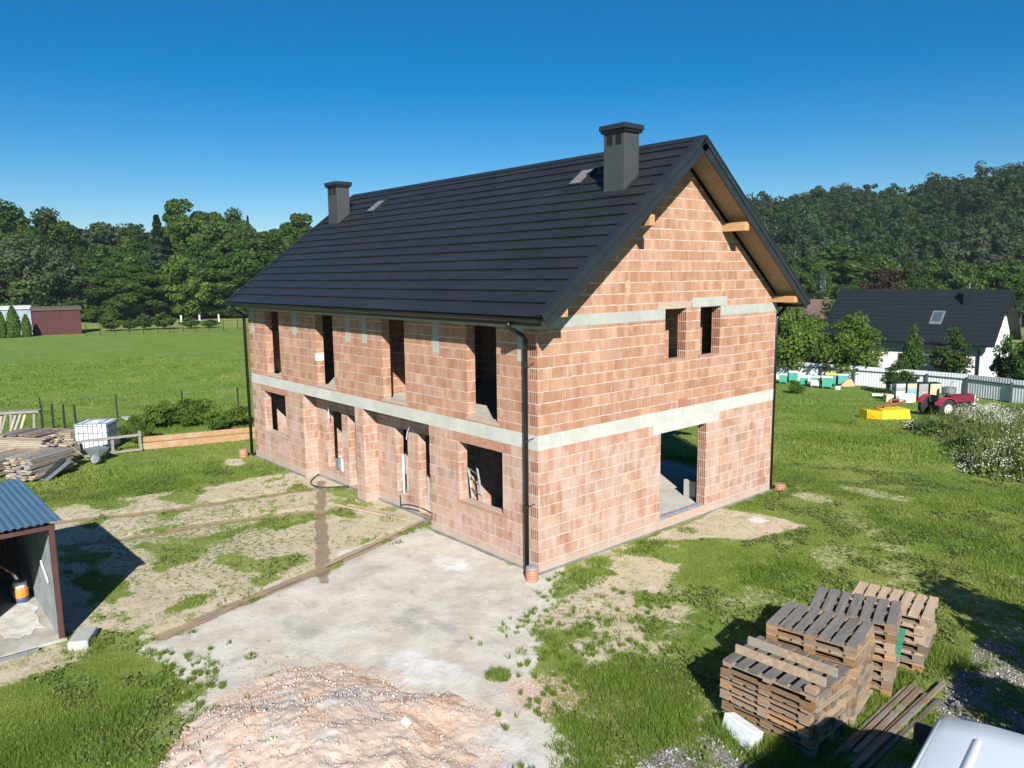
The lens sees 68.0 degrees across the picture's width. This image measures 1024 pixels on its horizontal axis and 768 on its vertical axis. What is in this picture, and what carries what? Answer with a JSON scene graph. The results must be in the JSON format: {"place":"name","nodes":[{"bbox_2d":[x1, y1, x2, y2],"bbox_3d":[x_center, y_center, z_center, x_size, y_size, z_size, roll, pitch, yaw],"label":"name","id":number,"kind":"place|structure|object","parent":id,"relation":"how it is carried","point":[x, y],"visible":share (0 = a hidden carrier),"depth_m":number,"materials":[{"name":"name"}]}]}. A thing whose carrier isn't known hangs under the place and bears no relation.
{"place":"outdoors","nodes":[
{"label":"outdoors","id":0,"kind":"place"},
{"bbox_2d":[0,311,1023,767],"bbox_3d":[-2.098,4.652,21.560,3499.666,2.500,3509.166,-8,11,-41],"label":"ground","id":1,"kind":"structure","parent":0,"point":[406,599],"depth_m":15.69,"materials":[{"name":"soil"}]},
{"bbox_2d":[6,305,20,337],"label":"columnar shrub","id":2,"kind":"object","parent":1,"relation":"on","point":[13,322],"visible":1,"depth_m":85.59,"materials":[{"name":"green plant"}]},
{"bbox_2d":[0,409,42,433],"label":"plank rack","id":3,"kind":"object","parent":1,"relation":"on","point":[16,412],"visible":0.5,"depth_m":29.26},
{"bbox_2d":[0,278,43,306],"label":"broadleaf tree","id":4,"kind":"object","parent":1,"relation":"on","point":[3,291],"visible":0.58,"depth_m":106.92,"materials":[{"name":"green plant"}]},
{"bbox_2d":[0,198,57,277],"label":"broadleaf tree","id":5,"kind":"object","parent":1,"relation":"on","point":[10,218],"visible":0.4,"depth_m":120.45,"materials":[{"name":"green plant"}]},
{"bbox_2d":[0,478,66,662],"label":"open shed","id":6,"kind":"structure","parent":1,"relation":"on","point":[34,623],"depth_m":14.29,"materials":[{"name":"metal"}]},
{"bbox_2d":[12,578,28,603],"bbox_3d":[-9.880,4.162,15.252,0.277,0.440,0.284,-8,11,-41],"label":"bucket","id":7,"kind":"object","parent":6,"relation":"on","point":[20,591],"visible":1,"depth_m":15.16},
{"bbox_2d":[0,233,86,321],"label":"willow tree","id":8,"kind":"object","parent":1,"relation":"on","point":[24,257],"visible":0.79,"depth_m":108.84,"materials":[{"name":"green plant"}]},
{"bbox_2d":[10,206,99,263],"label":"broadleaf tree","id":9,"kind":"object","parent":1,"relation":"on","point":[65,234],"visible":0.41,"depth_m":122.13,"materials":[{"name":"green plant"}]},
{"bbox_2d":[29,306,81,335],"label":"board shed","id":10,"kind":"structure","parent":1,"relation":"on","point":[53,320],"depth_m":89.98,"materials":[{"name":"wood"}]},
{"bbox_2d":[35,265,108,310],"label":"broadleaf tree","id":11,"kind":"object","parent":1,"relation":"on","point":[66,290],"visible":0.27,"depth_m":112.65,"materials":[{"name":"green plant"}]},
{"bbox_2d":[60,284,101,321],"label":"shrub","id":12,"kind":"object","parent":1,"relation":"on","point":[78,302],"visible":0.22,"depth_m":113.68,"materials":[{"name":"green plant"}]},
{"bbox_2d":[54,434,109,463],"bbox_3d":[-15.282,2.238,27.101,1.892,0.982,0.935,2,8,15],"label":"wheelbarrow","id":13,"kind":"object","parent":1,"relation":"on","point":[96,453],"visible":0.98,"depth_m":26.88,"materials":[{"name":"metal"}]},
{"bbox_2d":[67,626,97,650],"bbox_3d":[-7.718,4.581,13.651,0.340,0.180,0.600,-3,8,-13],"label":"concrete block","id":14,"kind":"object","parent":1,"relation":"on","point":[80,638],"depth_m":13.50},
{"bbox_2d":[64,257,117,320],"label":"broadleaf tree","id":15,"kind":"object","parent":1,"relation":"on","point":[87,264],"visible":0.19,"depth_m":117.64,"materials":[{"name":"green plant"}]},
{"bbox_2d":[73,418,119,451],"bbox_3d":[-15.841,1.954,28.966,1.226,1.130,1.026,-1,8,-4],"label":"water tank","id":16,"kind":"object","parent":1,"relation":"on","point":[90,429],"visible":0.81,"depth_m":28.51,"materials":[{"name":"plastic"}]},
{"bbox_2d":[80,306,115,322],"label":"shrub","id":17,"kind":"object","parent":1,"relation":"on","point":[94,313],"visible":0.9,"depth_m":112.96,"materials":[{"name":"green plant"}]},
{"bbox_2d":[77,222,144,250],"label":"hazy tree","id":18,"kind":"object","parent":1,"relation":"on","point":[103,233],"visible":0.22,"depth_m":146.02,"materials":[{"name":"green plant"}]},
{"bbox_2d":[79,431,142,457],"bbox_3d":[-14.885,2.232,28.185,2.044,0.780,0.161,-6,10,-31],"label":"timber rail","id":19,"kind":"object","parent":1,"relation":"on","point":[113,451],"visible":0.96,"depth_m":28.20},
{"bbox_2d":[83,270,143,304],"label":"broadleaf tree","id":20,"kind":"object","parent":1,"relation":"on","point":[110,274],"visible":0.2,"depth_m":114.40,"materials":[{"name":"green plant"}]},
{"bbox_2d":[96,252,140,270],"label":"broadleaf tree","id":21,"kind":"object","parent":1,"relation":"on","point":[127,258],"visible":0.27,"depth_m":131.59,"materials":[{"name":"green plant"}]},
{"bbox_2d":[108,225,150,269],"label":"broadleaf tree","id":22,"kind":"object","parent":1,"relation":"on","point":[133,241],"visible":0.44,"depth_m":135.73,"materials":[{"name":"green plant"}]},
{"bbox_2d":[118,415,155,443],"bbox_3d":[-14.843,1.856,30.006,1.344,1.282,0.959,-3,8,-14],"label":"bush","id":23,"kind":"object","parent":1,"relation":"on","point":[145,429],"visible":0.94,"depth_m":29.87,"materials":[{"name":"green plant"}]},
{"bbox_2d":[103,264,176,319],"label":"broadleaf tree","id":24,"kind":"object","parent":1,"relation":"on","point":[138,280],"visible":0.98,"depth_m":113.97,"materials":[{"name":"green plant"}]},
{"bbox_2d":[131,400,179,427],"bbox_3d":[-15.351,1.395,33.100,1.743,1.336,2.443,6,11,40],"label":"bush","id":25,"kind":"object","parent":1,"relation":"on","point":[154,414],"visible":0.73,"depth_m":32.58,"materials":[{"name":"green plant"}]},
{"bbox_2d":[145,214,187,317],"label":"conifer tree","id":26,"kind":"object","parent":1,"relation":"on","point":[158,249],"visible":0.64,"depth_m":120.92,"materials":[{"name":"green plant"}]},
{"bbox_2d":[149,198,220,315],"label":"broadleaf tree","id":27,"kind":"object","parent":1,"relation":"on","point":[177,231],"visible":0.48,"depth_m":127.25,"materials":[{"name":"green plant"}]},
{"bbox_2d":[157,254,213,317],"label":"broadleaf tree","id":28,"kind":"object","parent":1,"relation":"on","point":[174,271],"visible":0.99,"depth_m":116.39,"materials":[{"name":"green plant"}]},
{"bbox_2d":[161,398,223,426],"bbox_3d":[-14.189,1.296,33.580,2.638,1.380,1.883,-1,8,-3],"label":"bush","id":29,"kind":"object","parent":1,"relation":"on","point":[198,409],"visible":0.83,"depth_m":33.25,"materials":[{"name":"green plant"}]},
{"bbox_2d":[143,432,254,449],"bbox_3d":[-12.123,2.225,29.776,4.229,0.260,0.050,-5,9,-25],"label":"formwork board","id":30,"kind":"object","parent":1,"relation":"on","point":[191,441],"visible":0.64,"depth_m":29.65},
{"bbox_2d":[174,240,228,275],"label":"broadleaf tree","id":31,"kind":"object","parent":1,"relation":"on","point":[199,261],"visible":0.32,"depth_m":126.37,"materials":[{"name":"green plant"}]},
{"bbox_2d":[203,409,229,430],"bbox_3d":[-12.563,1.584,32.097,1.120,1.145,1.569,-2,8,-7],"label":"bush","id":32,"kind":"object","parent":1,"relation":"on","point":[216,420],"visible":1,"depth_m":31.86,"materials":[{"name":"green plant"}]},
{"bbox_2d":[185,211,248,259],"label":"broadleaf tree","id":33,"kind":"object","parent":1,"relation":"on","point":[212,227],"visible":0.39,"depth_m":129.22,"materials":[{"name":"green plant"}]},
{"bbox_2d":[191,259,249,317],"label":"broadleaf tree","id":34,"kind":"object","parent":1,"relation":"on","point":[227,274],"visible":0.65,"depth_m":119.89,"materials":[{"name":"green plant"}]},
{"bbox_2d":[223,404,248,425],"bbox_3d":[-12.153,1.426,33.377,1.559,1.069,2.185,0,8,5],"label":"bush","id":35,"kind":"object","parent":1,"relation":"on","point":[237,415],"visible":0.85,"depth_m":32.94,"materials":[{"name":"green plant"}]},
{"bbox_2d":[224,207,256,239],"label":"broadleaf tree","id":36,"kind":"object","parent":1,"relation":"on","point":[238,222],"visible":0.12,"depth_m":139.19,"materials":[{"name":"green plant"}]},
{"bbox_2d":[191,576,301,622],"bbox_3d":[-5.307,4.344,15.391,0.084,0.030,2.571,5,10,35],"label":"edging board","id":37,"kind":"object","parent":1,"relation":"on","point":[243,601],"visible":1,"depth_m":15.25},
{"bbox_2d":[206,231,288,283],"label":"broadleaf tree","id":38,"kind":"object","parent":1,"relation":"on","point":[257,253],"visible":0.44,"depth_m":121.92,"materials":[{"name":"green plant"}]},
{"bbox_2d":[273,213,312,247],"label":"broadleaf tree","id":39,"kind":"object","parent":1,"relation":"on","point":[296,228],"visible":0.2,"depth_m":132.38,"materials":[{"name":"green plant"}]},
{"bbox_2d":[158,663,481,767],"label":"rubble heap","id":40,"kind":"object","parent":1,"relation":"on","point":[339,715],"visible":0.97,"depth_m":10.58,"materials":[{"name":"gravel"}]},
{"bbox_2d":[0,352,1023,767],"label":"grass","id":41,"kind":"structure","parent":1,"relation":"on","point":[674,714],"depth_m":16.35,"materials":[{"name":"plant"}]},
{"bbox_2d":[224,122,810,574],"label":"unfinished house","id":42,"kind":"structure","parent":1,"relation":"on","point":[562,346],"depth_m":19.16,"materials":[{"name":"brick"}]},
{"bbox_2d":[467,445,483,502],"bbox_3d":[-0.935,2.399,19.129,0.166,2.248,1.819,-3,9,-18],"label":"ladder","id":43,"kind":"object","parent":42,"relation":"on","point":[477,474],"visible":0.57,"depth_m":19.23,"materials":[{"name":"metal"}]},
{"bbox_2d":[722,712,763,750],"bbox_3d":[3.187,4.830,10.532,0.257,0.322,0.560,-5,9,-28],"label":"foam block","id":44,"kind":"object","parent":1,"relation":"on","point":[746,729],"depth_m":10.44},
{"bbox_2d":[722,709,846,760],"bbox_3d":[3.904,4.830,10.903,1.050,0.120,1.372,-8,11,-42],"label":"pallet","id":45,"kind":"object","parent":1,"relation":"on","point":[829,740],"visible":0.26,"depth_m":10.40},
{"bbox_2d":[813,717,847,751],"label":"pallet","id":46,"kind":"object","parent":45,"relation":"on","point":[831,733],"visible":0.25,"depth_m":10.50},
{"bbox_2d":[721,699,845,749],"bbox_3d":[3.890,4.664,10.888,1.050,0.120,1.372,-8,11,-42],"label":"pallet","id":47,"kind":"object","parent":46,"relation":"on","point":[811,743],"visible":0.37,"depth_m":10.51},
{"bbox_2d":[813,706,851,743],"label":"pallet","id":48,"kind":"object","parent":47,"relation":"on","point":[834,723],"visible":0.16,"depth_m":10.41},
{"bbox_2d":[719,687,845,738],"bbox_3d":[3.857,4.503,10.848,1.050,0.120,1.372,-8,11,-40],"label":"pallet","id":49,"kind":"object","parent":48,"relation":"on","point":[807,732],"visible":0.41,"depth_m":10.47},
{"bbox_2d":[811,696,851,733],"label":"pallet","id":50,"kind":"object","parent":49,"relation":"on","point":[819,724],"visible":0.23,"depth_m":10.32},
{"bbox_2d":[720,677,845,726],"bbox_3d":[3.854,4.338,10.830,1.050,0.120,1.372,-8,11,-41],"label":"pallet","id":51,"kind":"object","parent":50,"relation":"on","point":[805,719],"visible":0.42,"depth_m":10.44,"materials":[{"name":"wood"}]},
{"bbox_2d":[813,683,851,720],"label":"pallet","id":52,"kind":"object","parent":51,"relation":"on","point":[847,689],"visible":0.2,"depth_m":10.38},
{"bbox_2d":[720,666,846,714],"bbox_3d":[3.853,4.173,10.808,1.050,0.120,1.372,-8,11,-42],"label":"pallet","id":53,"kind":"object","parent":52,"relation":"on","point":[804,705],"visible":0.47,"depth_m":10.43,"materials":[{"name":"wood"}]},
{"bbox_2d":[732,648,849,707],"bbox_3d":[3.954,4.124,10.888,1.015,0.120,1.372,-9,11,-44],"label":"pallet","id":54,"kind":"object","parent":53,"relation":"on","point":[819,703],"visible":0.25,"depth_m":10.58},
{"bbox_2d":[723,636,849,702],"bbox_3d":[3.872,3.940,10.736,1.068,0.204,1.370,-8,11,-43],"label":"pallet","id":55,"kind":"object","parent":54,"relation":"on","point":[806,661],"visible":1,"depth_m":10.60,"materials":[{"name":"wood"}]},
{"bbox_2d":[776,307,823,372],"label":"garden tree","id":56,"kind":"object","parent":1,"relation":"on","point":[790,336],"visible":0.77,"depth_m":61.57,"materials":[{"name":"green plant"}]},
{"bbox_2d":[787,233,818,257],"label":"silver tree","id":57,"kind":"object","parent":1,"relation":"on","point":[808,248],"visible":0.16,"depth_m":146.53,"materials":[{"name":"green plant"}]},
{"bbox_2d":[793,254,832,298],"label":"broadleaf tree","id":58,"kind":"object","parent":1,"relation":"on","point":[808,274],"visible":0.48,"depth_m":113.14,"materials":[{"name":"green plant"}]},
{"bbox_2d":[795,311,832,363],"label":"garden tree","id":59,"kind":"object","parent":1,"relation":"on","point":[822,324],"visible":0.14,"depth_m":64.53,"materials":[{"name":"green plant"}]},
{"bbox_2d":[625,637,1023,767],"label":"gravel","id":60,"kind":"structure","parent":1,"relation":"on","point":[932,700],"depth_m":11.44,"materials":[{"name":"gravel"}]},
{"bbox_2d":[850,681,945,767],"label":"timber plank","id":61,"kind":"object","parent":60,"relation":"on","point":[893,730],"visible":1,"depth_m":10.70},
{"bbox_2d":[813,284,860,298],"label":"broadleaf tree","id":62,"kind":"object","parent":1,"relation":"on","point":[832,293],"visible":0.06,"depth_m":95.69,"materials":[{"name":"green plant"}]},
{"bbox_2d":[808,243,873,286],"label":"broadleaf tree","id":63,"kind":"object","parent":1,"relation":"on","point":[843,263],"visible":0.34,"depth_m":132.74,"materials":[{"name":"green plant"}]},
{"bbox_2d":[812,311,888,377],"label":"garden tree","id":64,"kind":"object","parent":1,"relation":"on","point":[848,343],"visible":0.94,"depth_m":59.08,"materials":[{"name":"green plant"}]},
{"bbox_2d":[848,689,872,726],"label":"pallet","id":65,"kind":"object","parent":1,"relation":"on","point":[860,708],"visible":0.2,"depth_m":11.10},
{"bbox_2d":[850,682,869,716],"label":"pallet","id":66,"kind":"object","parent":65,"relation":"on","point":[860,697],"visible":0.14,"depth_m":11.12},
{"bbox_2d":[851,673,871,708],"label":"pallet","id":67,"kind":"object","parent":66,"relation":"on","point":[860,688],"visible":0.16,"depth_m":11.06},
{"bbox_2d":[850,661,873,698],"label":"pallet","id":68,"kind":"object","parent":67,"relation":"on","point":[869,670],"visible":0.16,"depth_m":11.05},
{"bbox_2d":[847,654,872,687],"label":"pallet","id":69,"kind":"object","parent":68,"relation":"on","point":[852,681],"visible":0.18,"depth_m":10.91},
{"bbox_2d":[779,639,875,677],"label":"pallet","id":70,"kind":"object","parent":69,"relation":"on","point":[861,660],"visible":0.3,"depth_m":11.00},
{"bbox_2d":[766,613,874,668],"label":"pallet","id":71,"kind":"object","parent":70,"relation":"on","point":[849,661],"visible":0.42,"depth_m":11.04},
{"bbox_2d":[766,601,873,657],"bbox_3d":[4.623,3.659,11.405,1.276,0.150,0.980,6,11,39],"label":"pallet","id":72,"kind":"object","parent":71,"relation":"on","point":[788,621],"visible":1,"depth_m":11.30,"materials":[{"name":"wood"}]},
{"bbox_2d":[828,685,906,760],"bbox_3d":[5.189,4.847,10.942,2.615,0.045,0.066,-8,11,-42],"label":"timber plank","id":73,"kind":"object","parent":1,"relation":"on","point":[856,733],"visible":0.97,"depth_m":10.78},
{"bbox_2d":[848,254,904,288],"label":"broadleaf tree","id":74,"kind":"object","parent":1,"relation":"on","point":[885,262],"visible":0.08,"depth_m":123.16,"materials":[{"name":"green plant"}]},
{"bbox_2d":[840,680,918,754],"bbox_3d":[5.391,4.804,11.032,2.654,0.050,0.058,-8,11,-42],"label":"timber plank","id":75,"kind":"object","parent":1,"relation":"on","point":[850,745],"visible":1,"depth_m":10.86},
{"bbox_2d":[856,268,904,288],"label":"purple tree","id":76,"kind":"object","parent":1,"relation":"on","point":[882,278],"visible":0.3,"depth_m":98.73,"materials":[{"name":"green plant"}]},
{"bbox_2d":[859,399,910,419],"bbox_3d":[19.722,1.304,39.298,3.144,0.910,1.501,-3,9,-18],"label":"mower","id":77,"kind":"object","parent":1,"relation":"on","point":[895,412],"visible":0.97,"depth_m":38.91,"materials":[{"name":"yellow metal"}]},
{"bbox_2d":[852,686,922,755],"bbox_3d":[5.470,4.837,10.977,2.341,0.048,0.083,-8,11,-42],"label":"timber plank","id":78,"kind":"object","parent":1,"relation":"on","point":[884,723],"visible":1,"depth_m":10.87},
{"bbox_2d":[879,359,919,389],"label":"garden tree","id":79,"kind":"object","parent":1,"relation":"on","point":[894,376],"visible":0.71,"depth_m":53.81,"materials":[{"name":"green plant"}]},
{"bbox_2d":[776,362,1023,403],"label":"sheet fence","id":80,"kind":"object","parent":1,"relation":"on","point":[1002,389],"visible":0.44,"depth_m":54.45,"materials":[{"name":"metal"}]},
{"bbox_2d":[863,698,940,767],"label":"timber plank","id":81,"kind":"object","parent":1,"relation":"on","point":[876,759],"visible":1,"depth_m":10.55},
{"bbox_2d":[875,263,936,288],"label":"broadleaf tree","id":82,"kind":"object","parent":1,"relation":"on","point":[910,279],"visible":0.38,"depth_m":104.08,"materials":[{"name":"green plant"}]},
{"bbox_2d":[898,323,926,369],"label":"garden tree","id":83,"kind":"object","parent":1,"relation":"on","point":[913,356],"visible":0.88,"depth_m":58.24,"materials":[{"name":"green plant"}]},
{"bbox_2d":[899,643,932,672],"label":"pallet","id":84,"kind":"object","parent":1,"relation":"on","point":[917,666],"visible":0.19,"depth_m":12.35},
{"bbox_2d":[900,643,923,663],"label":"pallet","id":85,"kind":"object","parent":84,"relation":"on","point":[917,658],"visible":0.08,"depth_m":12.31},
{"bbox_2d":[902,623,936,654],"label":"pallet","id":86,"kind":"object","parent":85,"relation":"on","point":[921,649],"visible":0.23,"depth_m":12.37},
{"bbox_2d":[900,608,925,636],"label":"pallet","id":87,"kind":"object","parent":86,"relation":"on","point":[919,631],"visible":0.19,"depth_m":12.25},
{"bbox_2d":[849,581,938,627],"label":"pallet","id":88,"kind":"object","parent":87,"relation":"on","point":[917,604],"visible":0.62,"depth_m":12.83,"materials":[{"name":"wood"}]},
{"bbox_2d":[820,283,1022,376],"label":"white house","id":89,"kind":"structure","parent":1,"relation":"on","point":[985,320],"depth_m":61.45,"materials":[{"name":"tile"}]},
{"bbox_2d":[918,259,947,283],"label":"broadleaf tree","id":90,"kind":"object","parent":1,"relation":"on","point":[934,268],"visible":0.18,"depth_m":116.03,"materials":[{"name":"green plant"}]},
{"bbox_2d":[917,383,978,416],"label":"tractor","id":91,"kind":"object","parent":1,"relation":"on","point":[927,402],"visible":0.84,"depth_m":41.68,"materials":[{"name":"metal"}]},
{"bbox_2d":[935,226,961,264],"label":"silver tree","id":92,"kind":"object","parent":1,"relation":"on","point":[942,251],"visible":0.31,"depth_m":144.55,"materials":[{"name":"green plant"}]},
{"bbox_2d":[926,325,974,373],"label":"garden tree","id":93,"kind":"object","parent":1,"relation":"on","point":[952,361],"visible":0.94,"depth_m":56.84,"materials":[{"name":"green plant"}]},
{"bbox_2d":[932,260,986,289],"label":"broadleaf tree","id":94,"kind":"object","parent":1,"relation":"on","point":[955,277],"visible":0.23,"depth_m":106.06,"materials":[{"name":"green plant"}]},
{"bbox_2d":[899,396,1023,482],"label":"tall weeds","id":95,"kind":"object","parent":1,"relation":"on","point":[954,431],"visible":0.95,"depth_m":28.11,"materials":[{"name":"plant"}]},
{"bbox_2d":[897,400,1023,479],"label":"white flowers","id":96,"kind":"object","parent":95,"relation":"on","point":[986,408],"visible":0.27,"depth_m":31.80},
{"bbox_2d":[911,716,1023,767],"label":"van","id":97,"kind":"object","parent":1,"relation":"on","point":[950,742],"visible":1,"depth_m":7.26,"materials":[{"name":"white paint"}]},
{"bbox_2d":[956,223,996,266],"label":"silver tree","id":98,"kind":"object","parent":1,"relation":"on","point":[981,241],"visible":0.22,"depth_m":143.99,"materials":[{"name":"green plant"}]},
{"bbox_2d":[965,263,1023,303],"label":"broadleaf tree","id":99,"kind":"object","parent":1,"relation":"on","point":[1003,275],"visible":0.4,"depth_m":107.22,"materials":[{"name":"green plant"}]},
{"bbox_2d":[988,332,1017,377],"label":"garden tree","id":100,"kind":"object","parent":1,"relation":"on","point":[996,366],"visible":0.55,"depth_m":53.78,"materials":[{"name":"green plant"}]},
{"bbox_2d":[985,217,1023,262],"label":"silver tree","id":101,"kind":"object","parent":1,"relation":"on","point":[1002,245],"visible":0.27,"depth_m":144.04,"materials":[{"name":"green plant"}]},
{"bbox_2d":[989,245,1023,329],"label":"broadleaf tree","id":102,"kind":"object","parent":1,"relation":"on","point":[1010,260],"visible":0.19,"depth_m":111.06,"materials":[{"name":"green plant"}]},
{"bbox_2d":[1002,334,1023,379],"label":"garden tree","id":103,"kind":"object","parent":1,"relation":"on","point":[1015,369],"visible":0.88,"depth_m":51.45,"materials":[{"name":"green plant"}]},
{"bbox_3d":[-12.762,2.181,29.570,0.060,0.500,0.060,-8,11,-41],"label":"peg","id":104,"kind":"object","parent":1,"relation":"on","visible":0},
{"bbox_2d":[143,427,254,441],"bbox_3d":[-12.126,1.963,29.738,4.229,0.200,0.050,-5,9,-25],"label":"formwork board","id":105,"kind":"object","parent":104,"relation":"attached to","point":[193,434],"visible":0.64,"depth_m":29.62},
{"bbox_2d":[0,0,1023,232],"label":"sky","id":106,"kind":"structure","parent":0,"point":[112,111],"materials":[{"name":"blue"}]},
{"bbox_2d":[746,160,1023,326],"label":"hill","id":107,"kind":"structure","parent":0,"point":[842,210],"depth_m":204.64,"materials":[{"name":"plant"}]},
{"bbox_2d":[874,625,899,652],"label":"pallet","id":108,"kind":"object","parent":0,"point":[888,647],"visible":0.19,"depth_m":11.48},
{"bbox_2d":[824,598,901,643],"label":"pallet","id":109,"kind":"object","parent":108,"relation":"on","point":[890,638],"visible":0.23,"depth_m":11.51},
{"bbox_2d":[810,586,901,634],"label":"pallet","id":110,"kind":"object","parent":109,"relation":"on","point":[858,604],"visible":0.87,"depth_m":12.02,"materials":[{"name":"wood"}]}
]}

